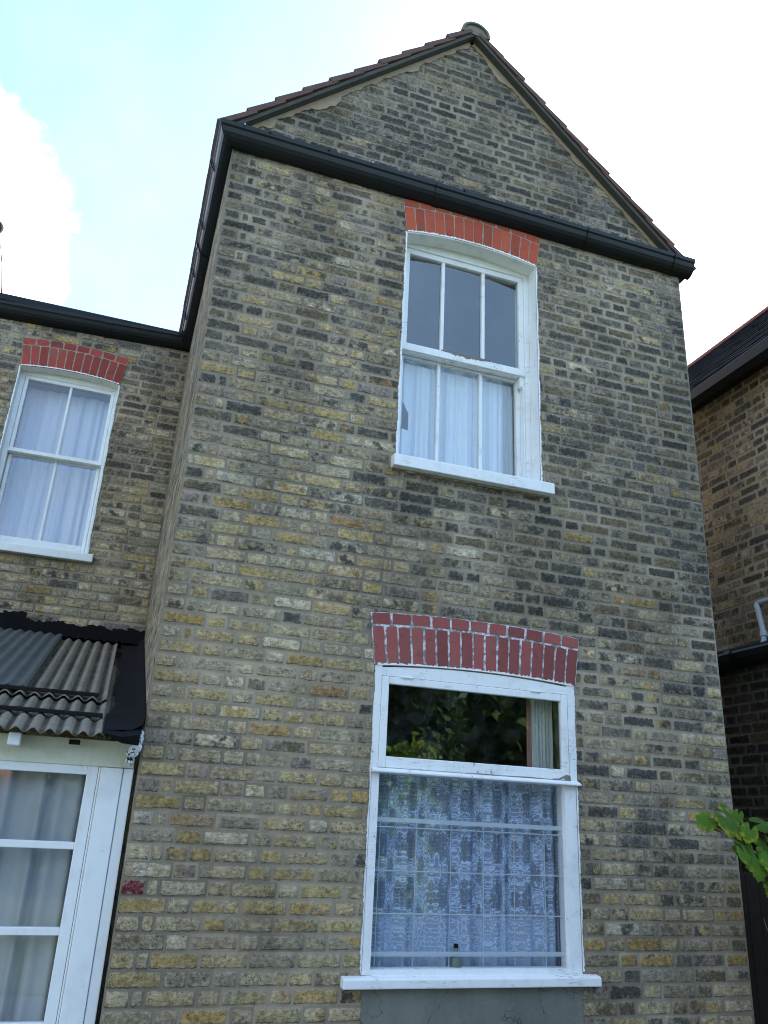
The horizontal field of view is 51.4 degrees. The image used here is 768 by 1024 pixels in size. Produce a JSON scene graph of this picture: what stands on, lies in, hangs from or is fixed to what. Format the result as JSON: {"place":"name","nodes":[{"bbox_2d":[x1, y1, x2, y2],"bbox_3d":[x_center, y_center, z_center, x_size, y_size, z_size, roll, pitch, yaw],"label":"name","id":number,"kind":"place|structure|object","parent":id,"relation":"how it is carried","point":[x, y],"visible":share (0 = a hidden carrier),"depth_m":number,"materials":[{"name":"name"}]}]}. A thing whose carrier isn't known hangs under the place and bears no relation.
{"place":"outdoors","nodes":[
{"label":"outdoors","id":0,"kind":"place"},
{"bbox_2d":[0,0,767,364],"label":"sky","id":1,"kind":"structure","parent":0,"point":[110,110],"materials":[{"name":"white"}]},
{"bbox_2d":[687,306,767,874],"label":"neighbour house","id":2,"kind":"structure","parent":0,"point":[728,379],"depth_m":6.70,"materials":[{"name":"brick"}]},
{"label":"patio","id":3,"kind":"structure","parent":0,"visible":0},
{"bbox_2d":[0,610,145,1023],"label":"lean to","id":4,"kind":"object","parent":3,"relation":"on","point":[57,677],"visible":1,"depth_m":3.83,"materials":[{"name":"plastic"}]},
{"bbox_2d":[0,770,85,1021],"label":"door curtain","id":5,"kind":"object","parent":4,"relation":"hanging from","point":[44,806],"depth_m":3.71,"materials":[{"name":"white fabric"}]},
{"bbox_2d":[0,760,98,1023],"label":"door","id":6,"kind":"structure","parent":4,"relation":"in","point":[91,772],"depth_m":3.66,"materials":[{"name":"white paint"}]},
{"bbox_2d":[695,802,767,930],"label":"grape vine","id":7,"kind":"object","parent":3,"relation":"on","point":[756,863],"visible":1,"depth_m":4.31,"materials":[{"name":"plant"}]},
{"label":"ground","id":8,"kind":"structure","parent":0,"visible":0},
{"bbox_2d":[0,21,754,1023],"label":"brick house","id":9,"kind":"structure","parent":8,"relation":"on","point":[310,581],"depth_m":4.89,"materials":[{"name":"brown brick"}]},
{"bbox_2d":[0,387,108,545],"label":"net curtain","id":10,"kind":"object","parent":9,"relation":"hanging from","point":[23,503],"visible":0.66,"depth_m":7.11,"materials":[{"name":"white fabric"}]},
{"bbox_2d":[0,364,119,563],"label":"window","id":11,"kind":"structure","parent":9,"relation":"in","point":[8,544],"depth_m":6.97,"materials":[{"name":"white paint"}]},
{"bbox_2d":[399,359,501,472],"bbox_3d":[0.430,-0.625,5.411,0.843,0.835,0.065,10,-22,-17],"label":"voile curtain","id":12,"kind":"object","parent":9,"relation":"hanging from","point":[458,415],"visible":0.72,"depth_m":5.43,"materials":[{"name":"white fabric"}]},
{"bbox_2d":[450,944,460,967],"bbox_3d":[0.370,2.301,4.119,0.060,0.130,0.059,10,-22,-17],"label":"bottle","id":13,"kind":"object","parent":9,"relation":"on","point":[455,962],"visible":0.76,"depth_m":4.09,"materials":[{"name":"green glass"}]},
{"bbox_2d":[370,774,559,966],"bbox_3d":[0.435,1.917,4.331,1.182,1.000,0.069,10,-22,-17],"label":"lace curtain","id":14,"kind":"object","parent":9,"relation":"hanging from","point":[394,932],"visible":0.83,"depth_m":4.29,"materials":[{"name":"white fabric"}]},
{"bbox_2d":[340,662,601,989],"bbox_3d":[0.488,1.658,4.336,1.416,1.596,0.155,10,-22,-17],"label":"window","id":15,"kind":"structure","parent":9,"relation":"in","point":[570,972],"depth_m":4.31,"materials":[{"name":"white paint"}]},
{"bbox_2d":[391,230,554,497],"bbox_3d":[0.576,-1.019,5.417,1.095,1.892,0.290,10,-22,-17],"label":"window","id":16,"kind":"structure","parent":9,"relation":"in","point":[444,251],"depth_m":5.50,"materials":[{"name":"white paint"}]},
{"bbox_2d":[502,382,513,475],"bbox_3d":[0.856,-0.535,5.532,0.083,0.875,0.024,10,-22,-17],"label":"side curtain","id":17,"kind":"object","parent":9,"relation":"hanging from","point":[507,435],"visible":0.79,"depth_m":5.54,"materials":[{"name":"white fabric"}]},
{"bbox_2d":[526,699,531,791],"bbox_3d":[0.859,1.334,4.738,0.030,0.620,0.011,12,-23,-21],"label":"drape edging","id":18,"kind":"object","parent":9,"relation":"hanging from","point":[528,714],"visible":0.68,"depth_m":4.75,"materials":[{"name":"fabric"}]},
{"bbox_2d":[531,699,553,792],"bbox_3d":[0.940,1.345,4.754,0.133,0.620,0.025,10,-22,-17],"label":"drape","id":19,"kind":"object","parent":9,"relation":"hanging from","point":[541,732],"visible":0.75,"depth_m":4.76,"materials":[{"name":"beige fabric"}]},
{"bbox_2d":[740,873,767,1023],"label":"timber fence","id":20,"kind":"object","parent":8,"relation":"on","point":[755,902],"visible":0.27,"depth_m":4.95,"materials":[{"name":"black wood"}]}
]}

